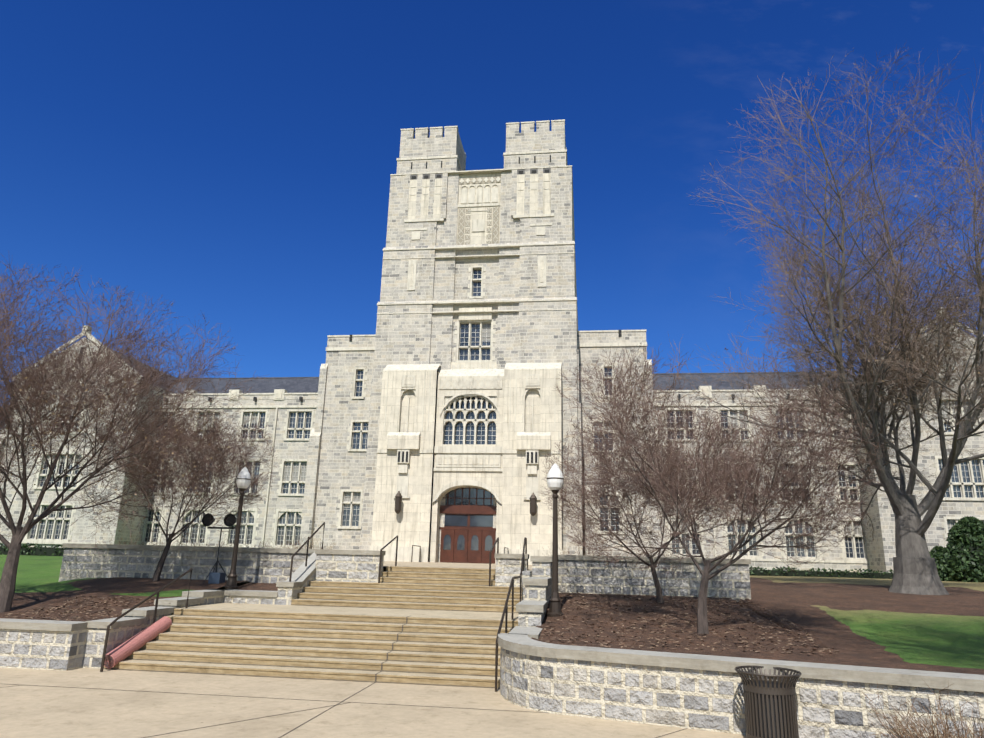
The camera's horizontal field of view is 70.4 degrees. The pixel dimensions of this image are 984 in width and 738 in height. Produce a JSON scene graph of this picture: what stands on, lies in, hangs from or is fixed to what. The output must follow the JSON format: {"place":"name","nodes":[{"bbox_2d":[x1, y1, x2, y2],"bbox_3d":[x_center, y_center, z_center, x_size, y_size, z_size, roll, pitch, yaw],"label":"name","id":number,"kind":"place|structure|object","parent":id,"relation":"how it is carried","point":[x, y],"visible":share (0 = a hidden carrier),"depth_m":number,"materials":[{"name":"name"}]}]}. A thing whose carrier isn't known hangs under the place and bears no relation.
{"place":"outdoors","nodes":[
{"label":"outdoors","id":0,"kind":"place"},
{"bbox_2d":[0,561,745,737],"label":"plaza pavement","id":1,"kind":"structure","parent":0,"point":[87,703],"depth_m":11.04,"materials":[{"name":"concrete"}]},
{"bbox_2d":[92,533,160,544],"bbox_3d":[-12.534,6.027,23.850,2.126,0.913,1.785,12,-18,-34],"label":"terrace shrub","id":2,"kind":"object","parent":1,"relation":"on","point":[129,543],"visible":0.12,"depth_m":23.71,"materials":[{"name":"brown plant"}]},
{"bbox_2d":[100,568,192,671],"bbox_3d":[-7.706,5.556,15.763,0.048,1.998,2.936,-1,-15,8],"label":"handrail","id":3,"kind":"object","parent":1,"relation":"on","point":[128,611],"visible":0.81,"depth_m":15.54,"materials":[{"name":"grey metal"}]},
{"bbox_2d":[142,534,194,545],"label":"terrace shrub","id":4,"kind":"object","parent":1,"relation":"on","point":[164,543],"visible":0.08,"depth_m":23.56,"materials":[{"name":"brown plant"}]},
{"bbox_2d":[177,534,232,546],"bbox_3d":[-9.714,6.015,23.614,2.116,0.946,1.965,-1,-15,8],"label":"terrace shrub","id":5,"kind":"object","parent":1,"relation":"on","point":[206,543],"visible":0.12,"depth_m":23.63,"materials":[{"name":"brown plant"}]},
{"bbox_2d":[215,536,267,547],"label":"terrace shrub","id":6,"kind":"object","parent":1,"relation":"on","point":[239,545],"visible":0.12,"depth_m":23.36,"materials":[{"name":"brown plant"}]},
{"bbox_2d":[247,536,313,548],"bbox_3d":[-7.007,5.961,23.126,2.269,0.921,1.991,-1,-15,8],"label":"terrace shrub","id":7,"kind":"object","parent":1,"relation":"on","point":[280,546],"visible":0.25,"depth_m":23.16,"materials":[{"name":"brown plant"}]},
{"bbox_2d":[288,536,335,548],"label":"terrace shrub","id":8,"kind":"object","parent":1,"relation":"on","point":[309,545],"visible":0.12,"depth_m":22.98,"materials":[{"name":"brown plant"}]},
{"bbox_2d":[103,566,521,688],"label":"front steps","id":9,"kind":"structure","parent":1,"relation":"on","point":[438,626],"depth_m":15.58,"materials":[{"name":"concrete"}]},
{"bbox_2d":[104,616,171,668],"bbox_3d":[-7.724,5.948,15.247,0.300,0.907,1.813,-2,-16,12],"label":"carpet roll","id":10,"kind":"object","parent":9,"relation":"on","point":[127,648],"visible":0.83,"depth_m":15.03,"materials":[{"name":"pink"}]},
{"bbox_2d":[378,535,397,582],"bbox_3d":[-3.120,5.709,21.062,0.048,1.397,1.796,-1,-15,8],"label":"handrail","id":11,"kind":"object","parent":9,"relation":"on","point":[387,544],"visible":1,"depth_m":20.77,"materials":[{"name":"grey metal"}]},
{"bbox_2d":[489,537,498,585],"bbox_3d":[0.062,5.672,20.642,0.048,1.397,1.796,-1,-15,8],"label":"handrail","id":12,"kind":"object","parent":9,"relation":"on","point":[497,542],"visible":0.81,"depth_m":19.84,"materials":[{"name":"grey metal"}]},
{"bbox_2d":[411,545,420,561],"bbox_3d":[-4.360,10.611,40.026,0.048,0.925,1.956,-1,-15,8],"label":"handrail","id":13,"kind":"object","parent":1,"relation":"on","point":[412,552],"depth_m":39.85,"materials":[{"name":"grey metal"}]},
{"bbox_2d":[0,543,983,737],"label":"retaining walls","id":14,"kind":"structure","parent":1,"relation":"on","point":[692,691],"depth_m":12.24,"materials":[{"name":"stone"}]},
{"bbox_2d":[289,522,324,581],"bbox_3d":[-5.458,5.377,20.722,0.048,1.748,2.306,-1,-15,8],"label":"handrail","id":15,"kind":"object","parent":14,"relation":"on","point":[300,548],"visible":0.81,"depth_m":20.56,"materials":[{"name":"grey metal"}]},
{"bbox_2d":[495,537,526,691],"bbox_3d":[0.599,5.621,17.261,0.127,3.048,7.984,0,-15,7],"label":"handrail","id":16,"kind":"object","parent":1,"relation":"on","point":[505,612],"visible":0.75,"depth_m":15.12,"materials":[{"name":"grey metal"}]},
{"bbox_2d":[544,542,604,555],"bbox_3d":[2.653,5.899,22.031,1.998,0.922,2.206,-11,-19,37],"label":"terrace shrub","id":17,"kind":"object","parent":1,"relation":"on","point":[577,552],"visible":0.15,"depth_m":21.64,"materials":[{"name":"brown plant"}]},
{"bbox_2d":[590,542,642,556],"bbox_3d":[3.866,5.844,21.740,2.298,0.932,1.832,-9,-18,34],"label":"terrace shrub","id":18,"kind":"object","parent":1,"relation":"on","point":[618,552],"visible":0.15,"depth_m":21.55,"materials":[{"name":"brown plant"}]},
{"bbox_2d":[628,547,686,557],"bbox_3d":[5.186,5.848,21.541,2.074,0.882,1.993,10,-17,-29],"label":"terrace shrub","id":19,"kind":"object","parent":1,"relation":"on","point":[655,555],"visible":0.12,"depth_m":21.60,"materials":[{"name":"brown plant"}]},
{"bbox_2d":[674,545,730,558],"bbox_3d":[6.494,5.842,21.446,2.022,0.907,2.060,12,-18,-33],"label":"terrace shrub","id":20,"kind":"object","parent":1,"relation":"on","point":[696,555],"visible":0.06,"depth_m":21.32,"materials":[{"name":"brown plant"}]},
{"bbox_2d":[735,665,801,737],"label":"trash can","id":21,"kind":"object","parent":1,"relation":"on","point":[770,708],"visible":0.98,"depth_m":9.54,"materials":[{"name":"grey metal"}]},
{"bbox_2d":[860,679,983,737],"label":"shrub","id":22,"kind":"object","parent":1,"relation":"on","point":[920,733],"visible":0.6,"depth_m":8.95,"materials":[{"name":"brown plant"}]},
{"bbox_2d":[0,555,983,674],"bbox_3d":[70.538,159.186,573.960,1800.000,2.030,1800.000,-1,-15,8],"label":"lawn beds","id":23,"kind":"object","parent":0,"point":[870,622],"depth_m":16.44,"materials":[{"name":"brown soil"}]},
{"bbox_2d":[0,543,63,555],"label":"hedge","id":24,"kind":"object","parent":23,"relation":"on","point":[35,550],"visible":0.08,"depth_m":35.33,"materials":[{"name":"green plant"}]},
{"bbox_2d":[0,254,267,612],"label":"tree","id":25,"kind":"object","parent":23,"relation":"on","point":[35,381],"visible":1,"depth_m":18.48,"materials":[{"name":"brown plant"}]},
{"bbox_2d":[73,391,279,580],"bbox_3d":[-9.929,3.720,22.053,6.038,6.169,6.098,-1,-15,8],"label":"tree","id":26,"kind":"object","parent":23,"relation":"on","point":[210,479],"visible":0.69,"depth_m":21.84,"materials":[{"name":"brown plant"}]},
{"bbox_2d":[202,513,236,583],"bbox_3d":[-8.393,5.510,21.271,1.092,2.158,0.848,-4,-16,20],"label":"speaker stand","id":27,"kind":"object","parent":23,"relation":"on","point":[215,577],"visible":0.88,"depth_m":21.41,"materials":[{"name":"black plastic"}]},
{"bbox_2d":[224,467,250,588],"bbox_3d":[-7.647,4.753,21.007,0.430,3.580,0.419,-1,-15,8],"label":"lamp post","id":28,"kind":"object","parent":23,"relation":"on","point":[243,480],"visible":1,"depth_m":20.96,"materials":[{"name":"grey metal"}]},
{"bbox_2d":[1,594,838,654],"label":"mulch chips","id":29,"kind":"object","parent":23,"relation":"on","point":[105,602],"visible":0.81,"depth_m":15.48,"materials":[{"name":"brown wood"}]},
{"bbox_2d":[0,119,983,572],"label":"building","id":30,"kind":"structure","parent":23,"relation":"on","point":[434,415],"depth_m":46.38,"materials":[{"name":"stone"}]},
{"bbox_2d":[546,464,563,616],"bbox_3d":[1.526,4.075,16.814,0.430,3.580,0.419,-1,-15,8],"label":"lamp post","id":31,"kind":"object","parent":23,"relation":"on","point":[555,480],"visible":0.96,"depth_m":16.77,"materials":[{"name":"grey metal"}]},
{"bbox_2d":[538,399,780,603],"bbox_3d":[4.386,3.650,18.868,6.186,5.357,6.233,-1,-15,8],"label":"tree","id":32,"kind":"object","parent":23,"relation":"on","point":[596,499],"visible":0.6,"depth_m":18.23,"materials":[{"name":"brown plant"}]},
{"bbox_2d":[551,338,890,633],"bbox_3d":[4.825,2.550,15.304,6.747,6.169,6.003,-1,-15,8],"label":"tree","id":33,"kind":"object","parent":23,"relation":"on","point":[802,492],"visible":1,"depth_m":14.55,"materials":[{"name":"brown plant"}]},
{"bbox_2d":[749,566,893,578],"bbox_3d":[35.504,11.649,37.223,51.535,1.258,1.470,-1,-15,8],"label":"hedge","id":34,"kind":"object","parent":23,"relation":"on","point":[755,571],"visible":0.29,"depth_m":39.13,"materials":[{"name":"green plant"}]},
{"bbox_2d":[668,47,983,594],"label":"tree","id":35,"kind":"object","parent":23,"relation":"on","point":[915,568],"visible":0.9,"depth_m":22.82,"materials":[{"name":"brown plant"}]},
{"bbox_2d":[929,516,983,582],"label":"evergreen shrub","id":36,"kind":"object","parent":23,"relation":"on","point":[959,557],"visible":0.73,"depth_m":36.37,"materials":[{"name":"green plant"}]},
{"bbox_2d":[0,0,983,403],"label":"sky","id":37,"kind":"structure","parent":0,"point":[231,161],"materials":[{"name":"blue"}]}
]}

